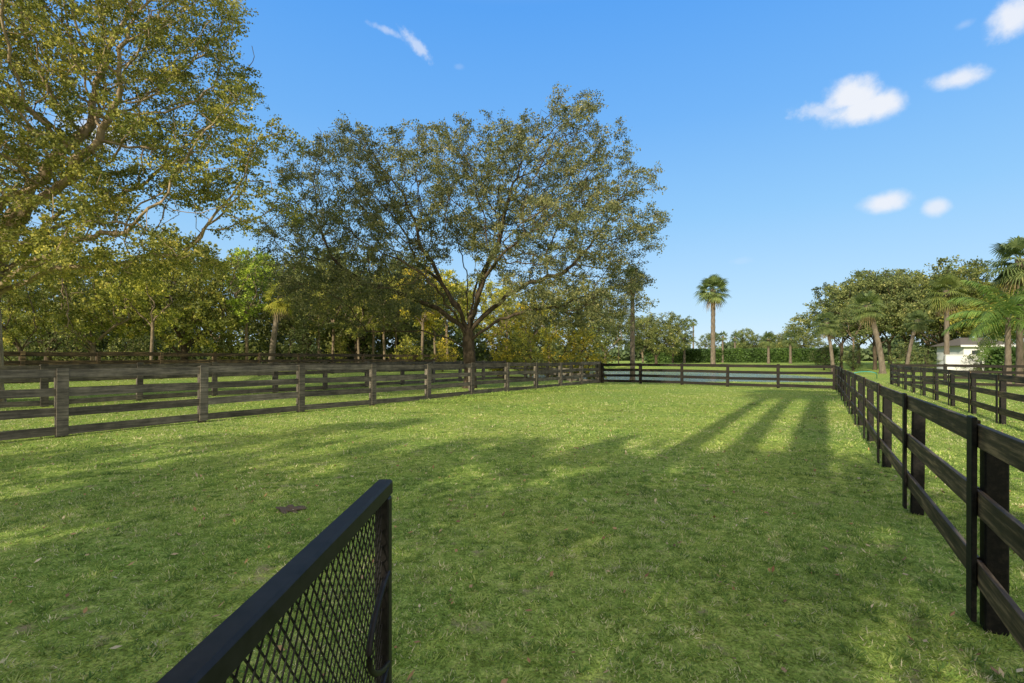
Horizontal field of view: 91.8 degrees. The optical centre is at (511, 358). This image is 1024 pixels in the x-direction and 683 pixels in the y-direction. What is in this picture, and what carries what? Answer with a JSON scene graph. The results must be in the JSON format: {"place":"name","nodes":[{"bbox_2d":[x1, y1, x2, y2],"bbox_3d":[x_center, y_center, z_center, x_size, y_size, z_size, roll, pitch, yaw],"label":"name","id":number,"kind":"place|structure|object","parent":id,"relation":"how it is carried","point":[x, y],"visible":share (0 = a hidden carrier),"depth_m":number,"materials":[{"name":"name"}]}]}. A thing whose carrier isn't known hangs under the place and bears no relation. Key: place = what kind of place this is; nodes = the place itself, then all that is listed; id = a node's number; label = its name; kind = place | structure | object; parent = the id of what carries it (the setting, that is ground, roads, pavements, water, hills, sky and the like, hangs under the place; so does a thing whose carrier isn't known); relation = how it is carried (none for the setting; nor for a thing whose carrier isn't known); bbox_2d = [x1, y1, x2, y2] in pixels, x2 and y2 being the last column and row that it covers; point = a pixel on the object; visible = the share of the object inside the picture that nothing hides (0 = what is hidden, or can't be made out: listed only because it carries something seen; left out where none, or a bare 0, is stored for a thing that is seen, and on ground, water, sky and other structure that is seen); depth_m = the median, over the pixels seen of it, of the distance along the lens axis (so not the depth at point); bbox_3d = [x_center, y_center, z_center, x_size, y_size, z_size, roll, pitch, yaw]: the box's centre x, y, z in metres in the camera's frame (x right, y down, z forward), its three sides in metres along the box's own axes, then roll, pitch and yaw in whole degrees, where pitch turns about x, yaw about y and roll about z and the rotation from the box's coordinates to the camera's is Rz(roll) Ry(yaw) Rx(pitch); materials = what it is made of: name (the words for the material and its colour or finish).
{"place":"outdoors","nodes":[
{"label":"outdoors","id":0,"kind":"place"},
{"bbox_2d":[0,360,1023,682],"bbox_3d":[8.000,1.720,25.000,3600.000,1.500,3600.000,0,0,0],"label":"ground","id":1,"kind":"structure","parent":0,"point":[738,628],"depth_m":4.38,"materials":[{"name":"green plant"}]},
{"bbox_2d":[3,320,41,365],"bbox_3d":[-40.296,-0.967,40.182,4.675,5.046,3.559,0,0,42],"label":"shrub","id":2,"kind":"object","parent":1,"relation":"on","point":[15,358],"visible":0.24,"depth_m":39.98,"materials":[{"name":"green plant"}]},
{"bbox_2d":[0,265,55,359],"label":"shade tree","id":3,"kind":"object","parent":1,"relation":"on","point":[11,307],"visible":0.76,"depth_m":32.92,"materials":[{"name":"green plant"}]},
{"bbox_2d":[0,254,124,359],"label":"shade tree","id":4,"kind":"object","parent":1,"relation":"on","point":[98,334],"visible":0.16,"depth_m":51.60,"materials":[{"name":"green plant"}]},
{"bbox_2d":[36,319,102,359],"bbox_3d":[-37.480,-0.930,41.979,3.501,4.964,4.600,0,0,1],"label":"shrub","id":5,"kind":"object","parent":1,"relation":"on","point":[58,337],"visible":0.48,"depth_m":41.39,"materials":[{"name":"green plant"}]},
{"bbox_2d":[20,243,164,359],"bbox_3d":[-31.412,-3.660,37.002,9.646,10.064,8.079,0,0,-19],"label":"shade tree","id":6,"kind":"object","parent":1,"relation":"on","point":[67,322],"visible":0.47,"depth_m":36.28,"materials":[{"name":"green plant"}]},
{"bbox_2d":[40,270,162,348],"bbox_3d":[-55.307,-5.326,64.499,16.626,13.660,13.767,0,0,3],"label":"shade tree","id":7,"kind":"object","parent":1,"relation":"on","point":[99,313],"visible":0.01,"depth_m":64.72,"materials":[{"name":"green plant"}]},
{"bbox_2d":[96,328,149,359],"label":"shrub","id":8,"kind":"object","parent":1,"relation":"on","point":[132,346],"visible":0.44,"depth_m":43.82,"materials":[{"name":"green plant"}]},
{"bbox_2d":[104,259,184,359],"bbox_3d":[-23.473,-2.620,31.855,4.098,7.833,3.105,0,0,-28],"label":"slender tree","id":9,"kind":"object","parent":1,"relation":"on","point":[165,291],"visible":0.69,"depth_m":31.84,"materials":[{"name":"green plant"}]},
{"bbox_2d":[0,0,313,401],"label":"oak tree","id":10,"kind":"object","parent":1,"relation":"on","point":[20,200],"visible":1,"depth_m":15.40,"materials":[{"name":"green plant"}]},
{"bbox_2d":[73,226,250,363],"bbox_3d":[-30.133,-4.600,43.629,12.260,12.164,14.806,0,0,-19],"label":"shade tree","id":11,"kind":"object","parent":1,"relation":"on","point":[199,311],"visible":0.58,"depth_m":41.27,"materials":[{"name":"green plant"}]},
{"bbox_2d":[165,331,204,363],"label":"shrub","id":12,"kind":"object","parent":1,"relation":"on","point":[175,358],"visible":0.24,"depth_m":46.09,"materials":[{"name":"green plant"}]},
{"bbox_2d":[202,327,242,359],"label":"shrub","id":13,"kind":"object","parent":1,"relation":"on","point":[227,344],"visible":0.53,"depth_m":45.50,"materials":[{"name":"green plant"}]},
{"bbox_2d":[172,245,280,357],"bbox_3d":[-34.059,-5.764,58.015,12.934,14.511,10.833,0,0,-23],"label":"shade tree","id":14,"kind":"object","parent":1,"relation":"on","point":[246,257],"visible":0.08,"depth_m":57.33,"materials":[{"name":"green plant"}]},
{"bbox_2d":[3,351,456,383],"bbox_3d":[-16.457,0.541,29.739,0.218,1.792,40.345,0,0,34],"label":"board fence","id":15,"kind":"object","parent":1,"relation":"on","point":[22,361],"visible":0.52,"depth_m":27.19,"materials":[{"name":"brown wood"}]},
{"bbox_2d":[220,247,278,359],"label":"slender tree","id":16,"kind":"object","parent":1,"relation":"on","point":[237,303],"visible":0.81,"depth_m":43.79,"materials":[{"name":"green plant"}]},
{"bbox_2d":[0,360,505,407],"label":"board fence","id":17,"kind":"object","parent":1,"relation":"on","point":[44,401],"visible":0.68,"depth_m":20.60,"materials":[{"name":"brown wood"}]},
{"bbox_2d":[261,283,298,359],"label":"fan palm","id":18,"kind":"object","parent":1,"relation":"on","point":[278,307],"visible":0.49,"depth_m":39.79,"materials":[{"name":"green plant"}]},
{"bbox_2d":[276,504,306,513],"bbox_3d":[-2.324,1.590,5.264,0.289,0.061,0.337,0,0,-40],"label":"dirt clod","id":19,"kind":"object","parent":1,"relation":"on","point":[287,508],"visible":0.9,"depth_m":5.22,"materials":[{"name":"brown soil"}]},
{"bbox_2d":[4,319,583,374],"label":"undergrowth","id":20,"kind":"object","parent":1,"relation":"on","point":[257,346],"visible":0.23,"depth_m":56.20,"materials":[{"name":"green plant"}]},
{"bbox_2d":[223,244,367,357],"bbox_3d":[-23.988,-5.621,53.252,17.428,14.319,14.432,0,0,-5],"label":"shade tree","id":21,"kind":"object","parent":1,"relation":"on","point":[283,328],"visible":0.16,"depth_m":52.47,"materials":[{"name":"green plant"}]},
{"bbox_2d":[0,361,600,440],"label":"board fence","id":22,"kind":"object","parent":1,"relation":"on","point":[61,411],"visible":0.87,"depth_m":12.52,"materials":[{"name":"brown wood"}]},
{"bbox_2d":[278,309,331,370],"bbox_3d":[-18.087,-1.355,42.775,5.551,5.991,4.225,0,0,39],"label":"shrub","id":23,"kind":"object","parent":1,"relation":"on","point":[300,346],"visible":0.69,"depth_m":42.45,"materials":[{"name":"green plant"}]},
{"bbox_2d":[299,280,334,370],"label":"slender tree","id":24,"kind":"object","parent":1,"relation":"on","point":[319,295],"visible":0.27,"depth_m":43.64,"materials":[{"name":"green plant"}]},
{"bbox_2d":[308,263,359,353],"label":"slender tree","id":25,"kind":"object","parent":1,"relation":"on","point":[333,336],"visible":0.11,"depth_m":46.88,"materials":[{"name":"green plant"}]},
{"bbox_2d":[324,336,350,362],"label":"shrub","id":26,"kind":"object","parent":1,"relation":"on","point":[340,347],"visible":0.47,"depth_m":47.65,"materials":[{"name":"green plant"}]},
{"bbox_2d":[339,285,381,358],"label":"slender tree","id":27,"kind":"object","parent":1,"relation":"on","point":[357,335],"visible":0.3,"depth_m":42.90,"materials":[{"name":"green plant"}]},
{"bbox_2d":[291,248,437,358],"bbox_3d":[-16.309,-4.878,53.894,15.504,12.739,12.839,0,0,-42],"label":"shade tree","id":28,"kind":"object","parent":1,"relation":"on","point":[339,334],"visible":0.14,"depth_m":51.06,"materials":[{"name":"green plant"}]},
{"bbox_2d":[360,334,390,358],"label":"shrub","id":29,"kind":"object","parent":1,"relation":"on","point":[364,348],"visible":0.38,"depth_m":51.97,"materials":[{"name":"green plant"}]},
{"bbox_2d":[355,283,395,358],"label":"slender tree","id":30,"kind":"object","parent":1,"relation":"on","point":[373,339],"visible":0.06,"depth_m":48.93,"materials":[{"name":"green plant"}]},
{"bbox_2d":[360,274,410,358],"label":"slender tree","id":31,"kind":"object","parent":1,"relation":"on","point":[383,333],"visible":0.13,"depth_m":45.77,"materials":[{"name":"green plant"}]},
{"bbox_2d":[380,280,410,358],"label":"slender tree","id":32,"kind":"object","parent":1,"relation":"on","point":[395,336],"visible":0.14,"depth_m":51.94,"materials":[{"name":"green plant"}]},
{"bbox_2d":[356,268,443,345],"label":"shade tree","id":33,"kind":"object","parent":1,"relation":"on","point":[401,325],"depth_m":76.10,"materials":[{"name":"green plant"}]},
{"bbox_2d":[388,334,422,364],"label":"shrub","id":34,"kind":"object","parent":1,"relation":"on","point":[409,349],"visible":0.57,"depth_m":41.78,"materials":[{"name":"green plant"}]},
{"bbox_2d":[390,262,443,357],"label":"slender tree","id":35,"kind":"object","parent":1,"relation":"on","point":[431,317],"visible":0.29,"depth_m":43.95,"materials":[{"name":"green plant"}]},
{"bbox_2d":[387,252,446,352],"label":"shade tree","id":36,"kind":"object","parent":1,"relation":"on","point":[416,334],"visible":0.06,"depth_m":61.22,"materials":[{"name":"green plant"}]},
{"bbox_2d":[414,285,459,354],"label":"slender tree","id":37,"kind":"object","parent":1,"relation":"on","point":[438,324],"visible":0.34,"depth_m":45.84,"materials":[{"name":"green plant"}]},
{"bbox_2d":[387,282,488,350],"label":"shade tree","id":38,"kind":"object","parent":1,"relation":"on","point":[450,328],"visible":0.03,"depth_m":82.09,"materials":[{"name":"green plant"}]},
{"bbox_2d":[426,334,461,371],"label":"shrub","id":39,"kind":"object","parent":1,"relation":"on","point":[441,351],"visible":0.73,"depth_m":41.93,"materials":[{"name":"yellow plant"}]},
{"bbox_2d":[422,267,472,361],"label":"slender tree","id":40,"kind":"object","parent":1,"relation":"on","point":[451,284],"visible":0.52,"depth_m":49.24,"materials":[{"name":"green plant"}]},
{"bbox_2d":[249,81,672,387],"bbox_3d":[-2.453,-6.225,26.622,22.663,16.220,12.554,0,0,0],"label":"oak tree","id":41,"kind":"object","parent":1,"relation":"on","point":[475,225],"visible":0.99,"depth_m":24.84,"materials":[{"name":"green plant"}]},
{"bbox_2d":[449,277,520,351],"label":"shade tree","id":42,"kind":"object","parent":1,"relation":"on","point":[471,284],"visible":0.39,"depth_m":64.65,"materials":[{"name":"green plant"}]},
{"bbox_2d":[482,320,522,375],"bbox_3d":[-0.843,-0.542,40.036,3.692,5.236,4.851,0,0,-3],"label":"shrub","id":43,"kind":"object","parent":1,"relation":"on","point":[496,346],"visible":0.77,"depth_m":39.87,"materials":[{"name":"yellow plant"}]},
{"bbox_2d":[481,286,524,347],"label":"slender tree","id":44,"kind":"object","parent":1,"relation":"on","point":[492,301],"visible":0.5,"depth_m":57.66,"materials":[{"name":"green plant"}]},
{"bbox_2d":[0,388,1022,682],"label":"fallen leaves","id":45,"kind":"object","parent":1,"relation":"on","point":[502,514],"visible":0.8,"depth_m":5.42,"materials":[{"name":"brown plant"}]},
{"bbox_2d":[415,384,624,405],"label":"weeds","id":46,"kind":"object","parent":1,"relation":"on","point":[507,393],"visible":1,"depth_m":21.26,"materials":[{"name":"green plant"}]},
{"bbox_2d":[485,289,562,351],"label":"shade tree","id":47,"kind":"object","parent":1,"relation":"on","point":[541,342],"visible":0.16,"depth_m":71.78,"materials":[{"name":"green plant"}]},
{"bbox_2d":[500,326,551,376],"bbox_3d":[0.911,-0.325,40.135,4.385,4.732,3.337,0,0,-45],"label":"shrub","id":48,"kind":"object","parent":1,"relation":"on","point":[527,348],"visible":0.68,"depth_m":39.90,"materials":[{"name":"green plant"}]},
{"bbox_2d":[512,300,546,376],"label":"slender tree","id":49,"kind":"object","parent":1,"relation":"on","point":[528,327],"visible":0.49,"depth_m":43.90,"materials":[{"name":"green plant"}]},
{"bbox_2d":[504,362,597,381],"bbox_3d":[2.512,1.097,35.448,8.684,1.666,0.213,0,0,45],"label":"board fence","id":50,"kind":"object","parent":1,"relation":"on","point":[525,368],"visible":0.51,"depth_m":35.16,"materials":[{"name":"brown wood"}]},
{"bbox_2d":[530,288,571,375],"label":"slender tree","id":51,"kind":"object","parent":1,"relation":"on","point":[543,332],"visible":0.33,"depth_m":49.52,"materials":[{"name":"green plant"}]},
{"bbox_2d":[192,334,936,360],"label":"distant wood","id":52,"kind":"object","parent":1,"relation":"on","point":[866,353],"visible":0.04,"depth_m":182.26,"materials":[{"name":"green plant"}]},
{"bbox_2d":[532,315,604,377],"bbox_3d":[4.868,-0.651,42.666,6.892,7.437,5.245,0,0,4],"label":"shrub","id":53,"kind":"object","parent":1,"relation":"on","point":[563,357],"visible":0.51,"depth_m":42.31,"materials":[{"name":"green plant"}]},
{"bbox_2d":[564,282,619,353],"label":"shade tree","id":54,"kind":"object","parent":1,"relation":"on","point":[606,338],"visible":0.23,"depth_m":70.97,"materials":[{"name":"green plant"}]},
{"bbox_2d":[564,327,619,378],"bbox_3d":[6.924,-0.146,44.199,4.499,6.379,5.910,0,0,-38],"label":"shrub","id":55,"kind":"object","parent":1,"relation":"on","point":[582,355],"visible":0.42,"depth_m":43.61,"materials":[{"name":"green plant"}]},
{"bbox_2d":[589,308,629,363],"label":"shade tree","id":56,"kind":"object","parent":1,"relation":"on","point":[614,342],"visible":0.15,"depth_m":91.13,"materials":[{"name":"green plant"}]},
{"bbox_2d":[617,267,651,379],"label":"fan palm","id":57,"kind":"object","parent":1,"relation":"on","point":[632,346],"visible":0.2,"depth_m":35.86,"materials":[{"name":"green plant"}]},
{"bbox_2d":[622,315,660,362],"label":"shade tree","id":58,"kind":"object","parent":1,"relation":"on","point":[637,326],"visible":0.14,"depth_m":119.38,"materials":[{"name":"green plant"}]},
{"bbox_2d":[620,312,687,363],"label":"shade tree","id":59,"kind":"object","parent":1,"relation":"on","point":[663,326],"visible":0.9,"depth_m":96.26,"materials":[{"name":"green plant"}]},
{"bbox_2d":[662,314,696,362],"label":"shade tree","id":60,"kind":"object","parent":1,"relation":"on","point":[684,324],"visible":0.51,"depth_m":110.46,"materials":[{"name":"green plant"}]},
{"bbox_2d":[696,332,719,348],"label":"shade tree","id":61,"kind":"object","parent":1,"relation":"on","point":[707,341],"visible":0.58,"depth_m":169.80,"materials":[{"name":"green plant"}]},
{"bbox_2d":[692,273,729,363],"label":"fan palm","id":62,"kind":"object","parent":1,"relation":"on","point":[713,298],"visible":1,"depth_m":81.45,"materials":[{"name":"green plant"}]},
{"bbox_2d":[601,363,835,389],"bbox_3d":[11.165,1.121,28.800,12.836,1.654,0.217,0,0,34],"label":"board fence","id":63,"kind":"object","parent":1,"relation":"on","point":[681,370],"visible":0.95,"depth_m":28.12,"materials":[{"name":"black wood"}]},
{"bbox_2d":[716,331,727,362],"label":"fan palm","id":64,"kind":"object","parent":1,"relation":"on","point":[722,338],"visible":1,"depth_m":115.81,"materials":[{"name":"green plant"}]},
{"bbox_2d":[729,332,740,347],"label":"fan palm","id":65,"kind":"object","parent":1,"relation":"on","point":[733,339],"visible":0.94,"depth_m":117.80,"materials":[{"name":"green plant"}]},
{"bbox_2d":[644,347,838,362],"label":"hedge","id":66,"kind":"object","parent":1,"relation":"on","point":[750,355],"visible":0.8,"depth_m":114.66,"materials":[{"name":"green plant"}]},
{"bbox_2d":[731,328,764,348],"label":"shade tree","id":67,"kind":"object","parent":1,"relation":"on","point":[751,339],"visible":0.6,"depth_m":162.13,"materials":[{"name":"green plant"}]},
{"bbox_2d":[758,331,777,363],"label":"fan palm","id":68,"kind":"object","parent":1,"relation":"on","point":[768,342],"visible":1,"depth_m":91.79,"materials":[{"name":"green plant"}]},
{"bbox_2d":[759,332,783,348],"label":"shade tree","id":69,"kind":"object","parent":1,"relation":"on","point":[777,337],"visible":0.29,"depth_m":154.67,"materials":[{"name":"green plant"}]},
{"bbox_2d":[781,331,799,363],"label":"fan palm","id":70,"kind":"object","parent":1,"relation":"on","point":[789,341],"visible":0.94,"depth_m":93.79,"materials":[{"name":"green plant"}]},
{"bbox_2d":[776,328,825,348],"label":"shade tree","id":71,"kind":"object","parent":1,"relation":"on","point":[806,342],"visible":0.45,"depth_m":147.71,"materials":[{"name":"green plant"}]},
{"bbox_2d":[806,339,842,369],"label":"shrub","id":72,"kind":"object","parent":1,"relation":"on","point":[822,352],"visible":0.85,"depth_m":65.91,"materials":[{"name":"green plant"}]},
{"bbox_2d":[809,311,844,371],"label":"fan palm","id":73,"kind":"object","parent":1,"relation":"on","point":[827,329],"visible":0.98,"depth_m":57.67,"materials":[{"name":"green plant"}]},
{"bbox_2d":[782,272,889,368],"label":"shade tree","id":74,"kind":"object","parent":1,"relation":"on","point":[807,323],"visible":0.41,"depth_m":75.22,"materials":[{"name":"green plant"}]},
{"bbox_2d":[811,278,885,363],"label":"shade tree","id":75,"kind":"object","parent":1,"relation":"on","point":[825,284],"visible":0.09,"depth_m":93.36,"materials":[{"name":"green plant"}]},
{"bbox_2d":[839,343,863,370],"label":"shrub","id":76,"kind":"object","parent":1,"relation":"on","point":[853,364],"visible":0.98,"depth_m":61.79,"materials":[{"name":"green plant"}]},
{"bbox_2d":[835,299,872,370],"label":"slender tree","id":77,"kind":"object","parent":1,"relation":"on","point":[854,334],"visible":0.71,"depth_m":63.77,"materials":[{"name":"green plant"}]},
{"bbox_2d":[846,291,886,373],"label":"fan palm","id":78,"kind":"object","parent":1,"relation":"on","point":[869,311],"visible":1,"depth_m":51.76,"materials":[{"name":"green plant"}]},
{"bbox_2d":[818,268,934,369],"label":"shade tree","id":79,"kind":"object","parent":1,"relation":"on","point":[890,304],"visible":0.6,"depth_m":68.53,"materials":[{"name":"green plant"}]},
{"bbox_2d":[831,268,943,361],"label":"shade tree","id":80,"kind":"object","parent":1,"relation":"on","point":[883,273],"visible":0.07,"depth_m":73.67,"materials":[{"name":"green plant"}]},
{"bbox_2d":[861,270,923,363],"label":"shade tree","id":81,"kind":"object","parent":1,"relation":"on","point":[888,342],"visible":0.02,"depth_m":89.82,"materials":[{"name":"green plant"}]},
{"bbox_2d":[884,339,919,369],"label":"shrub","id":82,"kind":"object","parent":1,"relation":"on","point":[889,357],"visible":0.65,"depth_m":59.84,"materials":[{"name":"green plant"}]},
{"bbox_2d":[903,310,937,363],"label":"fan palm","id":83,"kind":"object","parent":1,"relation":"on","point":[917,325],"visible":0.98,"depth_m":57.80,"materials":[{"name":"green plant"}]},
{"bbox_2d":[910,344,941,368],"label":"shrub","id":84,"kind":"object","parent":1,"relation":"on","point":[924,353],"visible":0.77,"depth_m":56.10,"materials":[{"name":"green plant"}]},
{"bbox_2d":[835,366,1023,651],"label":"board fence","id":85,"kind":"object","parent":1,"relation":"on","point":[1001,533],"visible":0.89,"depth_m":2.91,"materials":[{"name":"black paint"}]},
{"bbox_2d":[883,255,1004,343],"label":"shade tree","id":86,"kind":"object","parent":1,"relation":"on","point":[972,276],"visible":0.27,"depth_m":65.11,"materials":[{"name":"green plant"}]},
{"bbox_2d":[917,272,974,363],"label":"fan palm","id":87,"kind":"object","parent":1,"relation":"on","point":[940,300],"visible":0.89,"depth_m":49.66,"materials":[{"name":"green plant"}]},
{"bbox_2d":[904,261,987,363],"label":"shade tree","id":88,"kind":"object","parent":1,"relation":"on","point":[926,342],"visible":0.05,"depth_m":83.65,"materials":[{"name":"green plant"}]},
{"bbox_2d":[890,364,1023,423],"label":"board fence","id":89,"kind":"object","parent":1,"relation":"on","point":[1003,395],"visible":0.92,"depth_m":14.37,"materials":[{"name":"black paint"}]},
{"bbox_2d":[891,364,1023,386],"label":"board fence","id":90,"kind":"object","parent":1,"relation":"on","point":[1004,371],"visible":0.51,"depth_m":28.37,"materials":[{"name":"black wood"}]},
{"bbox_2d":[900,278,1015,355],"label":"shade tree","id":91,"kind":"object","parent":1,"relation":"on","point":[955,336],"visible":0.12,"depth_m":84.24,"materials":[{"name":"green plant"}]},
{"bbox_2d":[945,355,981,374],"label":"garden wall","id":92,"kind":"structure","parent":1,"relation":"on","point":[953,359],"depth_m":47.98,"materials":[{"name":"white paint"}]},
{"bbox_2d":[928,276,1023,340],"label":"shade tree","id":93,"kind":"object","parent":1,"relation":"on","point":[966,330],"visible":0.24,"depth_m":62.40,"materials":[{"name":"green plant"}]},
{"bbox_2d":[941,280,1023,383],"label":"feather palm","id":94,"kind":"object","parent":1,"relation":"on","point":[995,313],"visible":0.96,"depth_m":30.01,"materials":[{"name":"green plant"}]},
{"bbox_2d":[956,331,1012,370],"bbox_3d":[45.022,-0.329,46.792,4.380,4.727,3.334,0,0,-6],"label":"shrub","id":95,"kind":"object","parent":1,"relation":"on","point":[982,362],"visible":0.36,"depth_m":46.96,"materials":[{"name":"green plant"}]},
{"bbox_2d":[982,346,1015,375],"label":"hedge","id":96,"kind":"object","parent":1,"relation":"on","point":[997,354],"visible":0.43,"depth_m":44.89,"materials":[{"name":"green plant"}]},
{"bbox_2d":[977,235,1023,383],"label":"fan palm","id":97,"kind":"object","parent":1,"relation":"on","point":[1011,273],"visible":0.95,"depth_m":29.91,"materials":[{"name":"green plant"}]},
{"bbox_2d":[0,0,1023,350],"label":"sky","id":98,"kind":"structure","parent":0,"point":[801,146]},
{"bbox_2d":[520,371,830,381],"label":"water","id":99,"kind":"structure","parent":0,"point":[692,374],"depth_m":48.78,"materials":[{"name":"blue liquid"}]},
{"bbox_2d":[929,338,1015,369],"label":"white house","id":100,"kind":"structure","parent":0,"point":[961,346],"depth_m":58.91,"materials":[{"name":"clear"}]},
{"bbox_3d":[-0.315,0.885,-1.470,0.170,1.531,0.170,0,0,0],"label":"gate post","id":101,"kind":"object","parent":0,"visible":0},
{"bbox_2d":[156,479,392,682],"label":"metal gate","id":102,"kind":"structure","parent":101,"relation":"attached to","point":[222,651],"depth_m":0.81,"materials":[{"name":"black metal"}]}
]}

